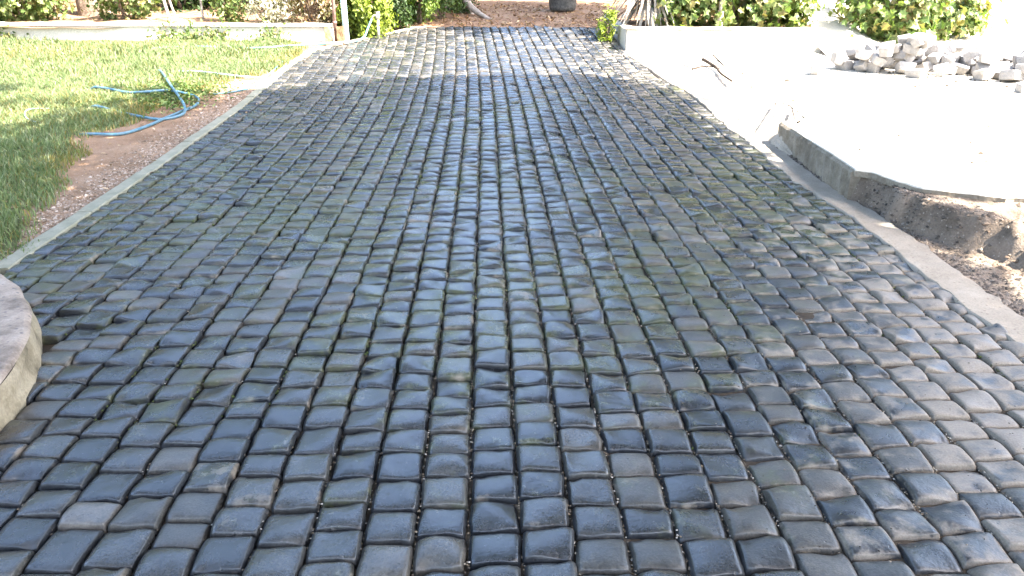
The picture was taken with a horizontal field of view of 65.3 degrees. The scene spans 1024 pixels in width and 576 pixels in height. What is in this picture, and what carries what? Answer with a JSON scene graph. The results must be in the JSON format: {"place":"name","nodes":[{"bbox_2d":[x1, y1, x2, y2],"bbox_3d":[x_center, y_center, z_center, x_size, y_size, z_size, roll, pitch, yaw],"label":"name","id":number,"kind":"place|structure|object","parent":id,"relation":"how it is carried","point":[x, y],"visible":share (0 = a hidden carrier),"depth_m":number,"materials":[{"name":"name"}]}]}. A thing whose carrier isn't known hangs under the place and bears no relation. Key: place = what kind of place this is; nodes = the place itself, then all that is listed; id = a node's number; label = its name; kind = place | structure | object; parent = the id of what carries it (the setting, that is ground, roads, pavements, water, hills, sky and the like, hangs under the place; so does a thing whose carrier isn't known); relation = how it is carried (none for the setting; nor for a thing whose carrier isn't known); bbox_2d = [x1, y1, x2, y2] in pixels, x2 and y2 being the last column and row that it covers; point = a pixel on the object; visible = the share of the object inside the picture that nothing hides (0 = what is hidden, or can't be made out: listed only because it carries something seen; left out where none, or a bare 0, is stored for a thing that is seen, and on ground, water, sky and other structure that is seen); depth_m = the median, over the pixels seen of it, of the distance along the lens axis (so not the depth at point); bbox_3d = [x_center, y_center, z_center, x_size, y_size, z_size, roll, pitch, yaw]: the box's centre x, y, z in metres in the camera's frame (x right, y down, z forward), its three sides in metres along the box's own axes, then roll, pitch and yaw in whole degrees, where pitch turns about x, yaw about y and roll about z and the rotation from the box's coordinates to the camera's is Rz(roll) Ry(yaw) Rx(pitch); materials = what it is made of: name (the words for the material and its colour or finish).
{"place":"outdoors","nodes":[
{"label":"outdoors","id":0,"kind":"place"},
{"bbox_2d":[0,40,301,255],"bbox_3d":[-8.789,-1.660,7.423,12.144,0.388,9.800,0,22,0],"label":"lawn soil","id":1,"kind":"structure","parent":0,"point":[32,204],"depth_m":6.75,"materials":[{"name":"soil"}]},
{"bbox_2d":[159,18,371,48],"bbox_3d":[-3.762,-3.559,11.325,3.696,0.389,0.591,-7,23,-17],"label":"garden hose","id":2,"kind":"object","parent":1,"relation":"on","point":[339,42],"visible":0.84,"depth_m":11.54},
{"bbox_2d":[0,33,325,259],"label":"soil verge","id":3,"kind":"structure","parent":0,"point":[100,147],"depth_m":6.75,"materials":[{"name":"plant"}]},
{"bbox_2d":[0,80,265,260],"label":"verge gravel","id":4,"kind":"structure","parent":3,"relation":"on","point":[90,195],"depth_m":6.13,"materials":[{"name":"gravel"}]},
{"bbox_2d":[92,69,185,119],"bbox_3d":[-4.086,-2.083,8.570,0.886,0.212,2.457,-11,25,-26],"label":"garden hose","id":5,"kind":"object","parent":3,"relation":"on","point":[171,117],"visible":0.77,"depth_m":7.84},
{"bbox_2d":[79,86,199,135],"bbox_3d":[-3.722,-1.843,8.066,1.109,0.179,2.229,-9,24,-22],"label":"garden hose","id":6,"kind":"object","parent":3,"relation":"on","point":[141,127],"visible":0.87,"depth_m":7.87,"materials":[{"name":"rubber"}]},
{"bbox_2d":[2,86,286,221],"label":"fallen leaves","id":7,"kind":"object","parent":3,"relation":"on","point":[141,154],"visible":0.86,"depth_m":6.79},
{"bbox_2d":[81,71,261,120],"bbox_3d":[-3.710,-2.085,8.541,1.973,0.222,2.450,0,22,0],"label":"ground cover","id":8,"kind":"object","parent":3,"relation":"on","point":[166,102],"visible":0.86,"depth_m":8.60,"materials":[{"name":"green plant"}]},
{"bbox_2d":[182,70,263,78],"bbox_3d":[-3.744,-2.589,9.700,1.538,0.083,0.136,3,22,8],"label":"garden hose","id":9,"kind":"object","parent":3,"relation":"on","point":[233,75],"visible":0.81,"depth_m":9.60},
{"bbox_2d":[213,60,282,94],"bbox_3d":[-3.045,-2.569,9.689,0.277,0.145,2.105,3,22,6],"label":"garden hose","id":10,"kind":"object","parent":3,"relation":"on","point":[260,81],"visible":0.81,"depth_m":9.12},
{"bbox_2d":[324,26,331,45],"bbox_3d":[-2.688,-3.667,11.680,0.091,0.298,0.077,-5,23,-15],"label":"timber stake","id":11,"kind":"object","parent":3,"relation":"on","point":[327,30],"visible":0.71,"depth_m":11.64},
{"bbox_2d":[331,0,336,41],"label":"rusty pipe","id":12,"kind":"object","parent":3,"relation":"on","point":[334,21],"visible":0.75,"depth_m":11.69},
{"bbox_2d":[0,0,371,28],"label":"flower bed","id":13,"kind":"object","parent":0,"point":[185,16],"visible":0.22,"depth_m":13.05,"materials":[{"name":"plant"}]},
{"bbox_2d":[0,10,20,21],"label":"ivy bush","id":14,"kind":"object","parent":13,"relation":"on","point":[3,14],"visible":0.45,"depth_m":12.46,"materials":[{"name":"green plant"}]},
{"bbox_2d":[0,0,82,21],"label":"ivy bush","id":15,"kind":"object","parent":13,"relation":"on","point":[30,10],"visible":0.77,"depth_m":12.53,"materials":[{"name":"green plant"}]},
{"bbox_2d":[75,0,113,16],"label":"leaning tree","id":16,"kind":"object","parent":13,"relation":"on","point":[87,11],"visible":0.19,"depth_m":13.30,"materials":[{"name":"beige plant"}]},
{"bbox_2d":[83,0,162,20],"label":"leafy shrub","id":17,"kind":"object","parent":13,"relation":"on","point":[120,6],"visible":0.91,"depth_m":12.83,"materials":[{"name":"green plant"}]},
{"bbox_2d":[149,0,204,21],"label":"bare stem clump","id":18,"kind":"object","parent":13,"relation":"on","point":[168,16],"visible":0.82,"depth_m":12.54,"materials":[{"name":"white plant"}]},
{"bbox_2d":[120,0,243,12],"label":"leafy shrub","id":19,"kind":"object","parent":13,"relation":"on","point":[186,4],"visible":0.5,"depth_m":14.05,"materials":[{"name":"green plant"}]},
{"bbox_2d":[207,0,253,22],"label":"leafy shrub","id":20,"kind":"object","parent":13,"relation":"on","point":[229,15],"visible":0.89,"depth_m":12.44,"materials":[{"name":"green plant"}]},
{"bbox_2d":[244,0,305,22],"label":"silvery shrub","id":21,"kind":"object","parent":13,"relation":"on","point":[274,12],"visible":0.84,"depth_m":12.32,"materials":[{"name":"green plant"}]},
{"bbox_2d":[276,0,340,25],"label":"dry shrub","id":22,"kind":"object","parent":13,"relation":"on","point":[311,13],"visible":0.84,"depth_m":12.45,"materials":[{"name":"brown plant"}]},
{"bbox_2d":[0,26,1023,575],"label":"cobbled road","id":23,"kind":"structure","parent":0,"point":[508,300],"depth_m":3.17,"materials":[{"name":"stone"}]},
{"bbox_2d":[0,274,42,431],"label":"round planter","id":24,"kind":"object","parent":23,"relation":"on","point":[21,344],"visible":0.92,"depth_m":3.00,"materials":[{"name":"beige stone"}]},
{"bbox_2d":[0,26,424,274],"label":"kerb","id":25,"kind":"structure","parent":23,"relation":"on","point":[60,228],"depth_m":5.74,"materials":[{"name":"concrete"}]},
{"bbox_2d":[336,26,344,44],"bbox_3d":[-2.513,-3.701,11.752,0.108,0.292,0.091,3,22,6],"label":"timber stake","id":26,"kind":"object","parent":25,"relation":"on","point":[340,30],"visible":0.73,"depth_m":11.71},
{"bbox_2d":[340,0,349,40],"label":"painted pole","id":27,"kind":"object","parent":25,"relation":"on","point":[344,15],"visible":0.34,"depth_m":11.84,"materials":[{"name":"white paint"}]},
{"bbox_2d":[325,0,399,39],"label":"round shrub","id":28,"kind":"object","parent":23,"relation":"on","point":[360,13],"visible":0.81,"depth_m":12.21,"materials":[{"name":"green plant"}]},
{"bbox_2d":[371,12,379,38],"bbox_3d":[-2.059,-3.951,12.117,0.142,0.453,0.066,-6,23,-14],"label":"standing tap","id":29,"kind":"object","parent":23,"relation":"on","point":[377,23],"visible":0.97,"depth_m":12.07,"materials":[{"name":"metal"}]},
{"bbox_2d":[596,4,619,41],"bbox_3d":[1.441,-3.943,11.953,0.398,0.590,0.532,0,22,0],"label":"shrub","id":30,"kind":"object","parent":23,"relation":"on","point":[605,29],"visible":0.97,"depth_m":11.89,"materials":[{"name":"green plant"}]},
{"bbox_2d":[622,51,1023,342],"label":"kerb strip","id":31,"kind":"object","parent":23,"relation":"on","point":[969,295],"visible":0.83,"depth_m":4.68,"materials":[{"name":"concrete"}]},
{"bbox_2d":[349,27,799,122],"bbox_3d":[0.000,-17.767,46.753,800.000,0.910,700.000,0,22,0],"label":"ground","id":32,"kind":"structure","parent":0,"point":[435,27],"depth_m":14.03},
{"bbox_2d":[0,22,334,42],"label":"garden wall","id":33,"kind":"structure","parent":32,"relation":"on","point":[308,32],"depth_m":11.88,"materials":[{"name":"stone"}]},
{"bbox_2d":[0,16,291,41],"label":"wall weeds","id":34,"kind":"object","parent":33,"relation":"on","point":[195,36],"depth_m":11.79,"materials":[{"name":"green plant"}]},
{"bbox_2d":[605,14,825,52],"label":"planter wall","id":35,"kind":"structure","parent":32,"relation":"on","point":[775,39],"depth_m":11.20,"materials":[{"name":"stone"}]},
{"bbox_2d":[607,8,811,27],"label":"planter soil","id":36,"kind":"structure","parent":35,"relation":"in","point":[632,22],"depth_m":12.39,"materials":[{"name":"soil"}]},
{"bbox_2d":[605,0,675,39],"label":"yucca","id":37,"kind":"object","parent":36,"relation":"on","point":[647,9],"visible":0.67,"depth_m":11.80,"materials":[{"name":"grey plant"}]},
{"bbox_2d":[647,0,717,26],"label":"ivy bush","id":38,"kind":"object","parent":36,"relation":"on","point":[687,13],"visible":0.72,"depth_m":11.54,"materials":[{"name":"green plant"}]},
{"bbox_2d":[717,0,723,26],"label":"slender tree","id":39,"kind":"object","parent":36,"relation":"on","point":[720,8],"visible":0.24,"depth_m":11.38,"materials":[{"name":"beige plant"}]},
{"bbox_2d":[700,0,770,26],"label":"ivy bush","id":40,"kind":"object","parent":36,"relation":"on","point":[730,17],"visible":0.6,"depth_m":11.42,"materials":[{"name":"green plant"}]},
{"bbox_2d":[737,0,826,26],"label":"ivy bush","id":41,"kind":"object","parent":36,"relation":"on","point":[787,13],"visible":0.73,"depth_m":11.59,"materials":[{"name":"green plant"}]},
{"bbox_2d":[339,0,1023,27],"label":"dirt track","id":42,"kind":"structure","parent":0,"point":[590,3],"depth_m":14.27,"materials":[{"name":"soil"}]},
{"bbox_2d":[383,0,420,29],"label":"round shrub","id":43,"kind":"object","parent":42,"relation":"on","point":[402,10],"visible":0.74,"depth_m":12.88,"materials":[{"name":"green plant"}]},
{"bbox_2d":[401,0,441,23],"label":"round shrub","id":44,"kind":"object","parent":42,"relation":"on","point":[427,8],"visible":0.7,"depth_m":13.11,"materials":[{"name":"green plant"}]},
{"bbox_2d":[428,0,465,19],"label":"round shrub","id":45,"kind":"object","parent":42,"relation":"on","point":[444,4],"visible":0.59,"depth_m":13.57,"materials":[{"name":"green plant"}]},
{"bbox_2d":[447,0,479,13],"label":"round shrub","id":46,"kind":"object","parent":42,"relation":"on","point":[464,9],"visible":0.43,"depth_m":14.40,"materials":[{"name":"green plant"}]},
{"bbox_2d":[462,0,491,19],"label":"driftwood branch","id":47,"kind":"object","parent":42,"relation":"on","point":[471,7],"visible":0.89,"depth_m":14.07,"materials":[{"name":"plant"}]},
{"bbox_2d":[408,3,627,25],"bbox_3d":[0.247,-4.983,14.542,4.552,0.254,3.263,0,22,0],"label":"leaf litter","id":48,"kind":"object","parent":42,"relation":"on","point":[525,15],"visible":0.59,"depth_m":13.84,"materials":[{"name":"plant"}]},
{"bbox_2d":[549,0,576,10],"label":"plant tub","id":49,"kind":"object","parent":42,"relation":"on","point":[562,5],"visible":0.99,"depth_m":14.67,"materials":[{"name":"plastic"}]},
{"bbox_2d":[645,0,1023,202],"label":"terrace","id":50,"kind":"structure","parent":0,"point":[936,123],"depth_m":7.00,"materials":[{"name":"concrete"}]},
{"bbox_2d":[701,58,732,81],"bbox_3d":[2.468,-2.616,9.545,0.088,0.084,1.654,0,22,1],"label":"fallen branch","id":51,"kind":"object","parent":50,"relation":"on","point":[708,62],"visible":1,"depth_m":9.77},
{"bbox_2d":[637,50,818,178],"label":"gutter dirt","id":52,"kind":"structure","parent":50,"relation":"on","point":[748,106],"depth_m":8.13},
{"bbox_2d":[810,65,821,75],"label":"loose sett","id":53,"kind":"object","parent":50,"relation":"on","point":[815,70],"visible":1,"depth_m":9.41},
{"bbox_2d":[778,121,860,199],"bbox_3d":[2.291,-0.949,6.022,0.156,0.314,1.729,1,22,2],"label":"concrete edge","id":54,"kind":"object","parent":50,"relation":"on","point":[836,174],"visible":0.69,"depth_m":5.76,"materials":[{"name":"concrete"}]},
{"bbox_2d":[797,1,881,56],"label":"terrace ramp","id":55,"kind":"structure","parent":50,"relation":"on","point":[836,38],"depth_m":11.52,"materials":[{"name":"concrete"}]},
{"bbox_2d":[834,60,853,69],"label":"loose sett","id":56,"kind":"object","parent":50,"relation":"on","point":[847,65],"visible":0.77,"depth_m":9.79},
{"bbox_2d":[830,52,845,64],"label":"loose sett","id":57,"kind":"object","parent":56,"relation":"on","point":[837,58],"visible":1,"depth_m":9.75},
{"bbox_2d":[854,60,867,71],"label":"loose sett","id":58,"kind":"object","parent":50,"relation":"on","point":[860,65],"visible":0.94,"depth_m":9.65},
{"bbox_2d":[726,69,1018,172],"bbox_3d":[4.513,-1.747,7.551,4.203,0.080,6.106,0,22,0],"label":"terrace grit","id":59,"kind":"object","parent":50,"relation":"on","point":[899,135],"visible":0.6,"depth_m":8.48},
{"bbox_2d":[865,60,880,72],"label":"loose sett","id":60,"kind":"object","parent":50,"relation":"on","point":[873,68],"visible":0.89,"depth_m":9.62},
{"bbox_2d":[855,48,872,61],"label":"loose sett","id":61,"kind":"object","parent":60,"relation":"on","point":[863,55],"visible":0.98,"depth_m":9.55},
{"bbox_2d":[869,51,886,66],"bbox_3d":[4.370,-2.727,9.539,0.155,0.112,0.130,14,37,-20],"label":"loose sett","id":62,"kind":"object","parent":60,"relation":"on","point":[874,58],"visible":0.91,"depth_m":9.51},
{"bbox_2d":[879,47,893,57],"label":"loose sett","id":63,"kind":"object","parent":62,"relation":"on","point":[884,52],"visible":1,"depth_m":9.41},
{"bbox_2d":[877,51,893,66],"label":"loose sett","id":64,"kind":"object","parent":60,"relation":"on","point":[890,61],"visible":0.38,"depth_m":9.56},
{"bbox_2d":[887,43,900,53],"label":"loose sett","id":65,"kind":"object","parent":64,"relation":"on","point":[897,47],"visible":0.7,"depth_m":9.47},
{"bbox_2d":[828,0,966,43],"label":"ivy bush","id":66,"kind":"object","parent":50,"relation":"on","point":[884,20],"visible":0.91,"depth_m":11.39,"materials":[{"name":"green plant"}]},
{"bbox_2d":[894,61,915,73],"bbox_3d":[4.657,-2.605,9.480,0.195,0.108,0.167,11,0,5],"label":"loose sett","id":67,"kind":"object","parent":50,"relation":"on","point":[900,67],"visible":0.78,"depth_m":9.42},
{"bbox_2d":[893,49,914,62],"bbox_3d":[4.673,-2.747,9.539,0.203,0.131,0.182,21,0,-44],"label":"loose sett","id":68,"kind":"object","parent":67,"relation":"on","point":[902,55],"visible":0.81,"depth_m":9.48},
{"bbox_2d":[903,43,924,56],"bbox_3d":[4.703,-2.790,9.377,0.152,0.107,0.223,-10,35,-35],"label":"loose sett","id":69,"kind":"object","parent":68,"relation":"on","point":[910,49],"visible":0.94,"depth_m":9.33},
{"bbox_2d":[911,36,924,47],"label":"loose sett","id":70,"kind":"object","parent":69,"relation":"on","point":[917,41],"visible":1,"depth_m":9.19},
{"bbox_2d":[907,32,935,48],"bbox_3d":[4.786,-2.894,9.347,0.186,0.120,0.265,-30,39,-24],"label":"loose sett","id":71,"kind":"object","parent":69,"relation":"on","point":[929,40],"visible":0.82,"depth_m":9.28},
{"bbox_2d":[905,68,928,77],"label":"loose sett","id":72,"kind":"object","parent":50,"relation":"on","point":[916,73],"visible":1,"depth_m":9.16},
{"bbox_2d":[911,58,922,68],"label":"loose sett","id":73,"kind":"object","parent":50,"relation":"on","point":[918,61],"visible":0.3,"depth_m":9.73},
{"bbox_2d":[915,61,936,71],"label":"loose sett","id":74,"kind":"object","parent":50,"relation":"on","point":[929,65],"visible":0.62,"depth_m":9.47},
{"bbox_2d":[928,52,943,63],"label":"loose sett","id":75,"kind":"object","parent":74,"relation":"on","point":[934,58],"visible":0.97,"depth_m":9.44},
{"bbox_2d":[933,63,949,76],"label":"loose sett","id":76,"kind":"object","parent":50,"relation":"on","point":[941,69],"visible":1,"depth_m":9.25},
{"bbox_2d":[948,64,956,75],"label":"loose sett","id":77,"kind":"object","parent":50,"relation":"on","point":[953,70],"visible":0.47,"depth_m":9.38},
{"bbox_2d":[940,54,955,64],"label":"loose sett","id":78,"kind":"object","parent":77,"relation":"on","point":[947,59],"visible":0.79,"depth_m":9.36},
{"bbox_2d":[953,62,969,74],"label":"loose sett","id":79,"kind":"object","parent":50,"relation":"on","point":[962,69],"visible":0.81,"depth_m":9.38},
{"bbox_2d":[918,0,1009,40],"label":"ivy bush","id":80,"kind":"object","parent":50,"relation":"on","point":[973,23],"visible":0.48,"depth_m":11.81,"materials":[{"name":"green plant"}]},
{"bbox_2d":[974,45,987,56],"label":"loose sett","id":81,"kind":"object","parent":50,"relation":"on","point":[984,49],"visible":0.14,"depth_m":9.79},
{"bbox_2d":[975,62,993,69],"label":"loose sett","id":82,"kind":"object","parent":50,"relation":"on","point":[979,65],"visible":0.37,"depth_m":9.11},
{"bbox_2d":[977,53,998,64],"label":"loose sett","id":83,"kind":"object","parent":82,"relation":"on","point":[988,59],"visible":1,"depth_m":9.02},
{"bbox_2d":[973,68,996,80],"bbox_3d":[5.312,-2.399,8.986,0.182,0.131,0.203,-11,15,-13],"label":"loose sett","id":84,"kind":"object","parent":50,"relation":"on","point":[983,74],"visible":1,"depth_m":8.93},
{"bbox_2d":[993,66,1010,79],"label":"loose sett","id":85,"kind":"object","parent":50,"relation":"on","point":[997,73],"visible":0.31,"depth_m":9.07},
{"bbox_2d":[993,61,1013,69],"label":"loose sett","id":86,"kind":"object","parent":50,"relation":"on","point":[1000,64],"visible":0.2,"depth_m":9.19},
{"bbox_2d":[999,70,1023,81],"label":"loose sett","id":87,"kind":"object","parent":50,"relation":"on","point":[1011,75],"visible":0.99,"depth_m":8.81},
{"bbox_2d":[1015,64,1023,72],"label":"loose sett","id":88,"kind":"object","parent":87,"relation":"on","point":[1019,67],"visible":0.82,"depth_m":8.79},
{"bbox_2d":[1013,81,1023,93],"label":"loose sett","id":89,"kind":"object","parent":50,"relation":"on","point":[1019,87],"visible":1,"depth_m":8.16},
{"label":"loose sett","id":90,"kind":"object","parent":50,"relation":"on","visible":0},
{"bbox_2d":[990,45,1009,61],"bbox_3d":[5.940,-2.847,9.733,0.202,0.114,0.168,-47,42,-4],"label":"loose sett","id":91,"kind":"object","parent":90,"relation":"on","point":[1003,50],"visible":0.69,"depth_m":9.69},
{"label":"loose sett","id":92,"kind":"object","parent":50,"relation":"on","visible":0},
{"bbox_2d":[925,43,942,56],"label":"loose sett","id":93,"kind":"object","parent":92,"relation":"on","point":[935,48],"visible":0.65,"depth_m":9.52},
{"bbox_2d":[846,178,1023,316],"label":"earth bank","id":94,"kind":"structure","parent":0,"point":[1007,244],"depth_m":4.41,"materials":[{"name":"soil"}]},
{"bbox_2d":[770,141,1023,315],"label":"gutter gravel","id":95,"kind":"structure","parent":94,"relation":"on","point":[1006,302],"depth_m":4.29,"materials":[{"name":"gravel"}]},
{"bbox_2d":[963,202,1023,286],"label":"earth clods","id":96,"kind":"object","parent":94,"relation":"on","point":[996,264],"visible":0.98,"depth_m":4.30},
{"label":"loose sett","id":97,"kind":"object","parent":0,"visible":0},
{"bbox_2d":[1013,55,1021,66],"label":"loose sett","id":98,"kind":"object","parent":97,"relation":"on","point":[1015,57],"visible":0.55,"depth_m":9.14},
{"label":"loose sett","id":99,"kind":"object","parent":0,"visible":0},
{"bbox_2d":[944,51,960,62],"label":"loose sett","id":100,"kind":"object","parent":99,"relation":"on","point":[956,56],"visible":0.39,"depth_m":9.51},
{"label":"loose sett","id":101,"kind":"object","parent":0,"visible":0},
{"bbox_2d":[865,44,876,49],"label":"loose sett","id":102,"kind":"object","parent":101,"relation":"on","point":[870,47],"visible":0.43,"depth_m":9.94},
{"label":"loose sett","id":103,"kind":"object","parent":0,"visible":0},
{"bbox_2d":[946,41,964,52],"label":"loose sett","id":104,"kind":"object","parent":103,"relation":"on","point":[959,46],"visible":0.59,"depth_m":10.33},
{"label":"loose sett","id":105,"kind":"object","parent":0,"visible":0},
{"bbox_2d":[1004,47,1023,62],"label":"loose sett","id":106,"kind":"object","parent":105,"relation":"on","point":[1012,52],"visible":0.65,"depth_m":9.64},
{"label":"loose sett","id":107,"kind":"object","parent":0,"visible":0},
{"bbox_2d":[846,46,858,59],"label":"loose sett","id":108,"kind":"object","parent":107,"relation":"on","point":[851,53],"visible":0.58,"depth_m":9.90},
{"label":"loose sett","id":109,"kind":"object","parent":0,"visible":0},
{"bbox_2d":[959,56,976,69],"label":"loose sett","id":110,"kind":"object","parent":109,"relation":"on","point":[971,63],"visible":0.57,"depth_m":9.46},
{"bbox_2d":[962,45,981,61],"bbox_3d":[5.406,-2.754,9.393,0.202,0.114,0.168,-25,7,39],"label":"loose sett","id":111,"kind":"object","parent":110,"relation":"on","point":[970,54],"visible":0.95,"depth_m":9.34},
{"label":"loose sett","id":112,"kind":"object","parent":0,"visible":0},
{"bbox_2d":[898,33,910,45],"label":"loose sett","id":113,"kind":"object","parent":112,"relation":"on","point":[902,39],"visible":0.56,"depth_m":9.53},
{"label":"loose sett","id":114,"kind":"object","parent":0,"visible":0},
{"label":"loose sett","id":115,"kind":"object","parent":114,"relation":"on","visible":0},
{"bbox_2d":[874,40,894,48],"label":"loose sett","id":116,"kind":"object","parent":115,"relation":"on","point":[884,44],"visible":0.58,"depth_m":9.89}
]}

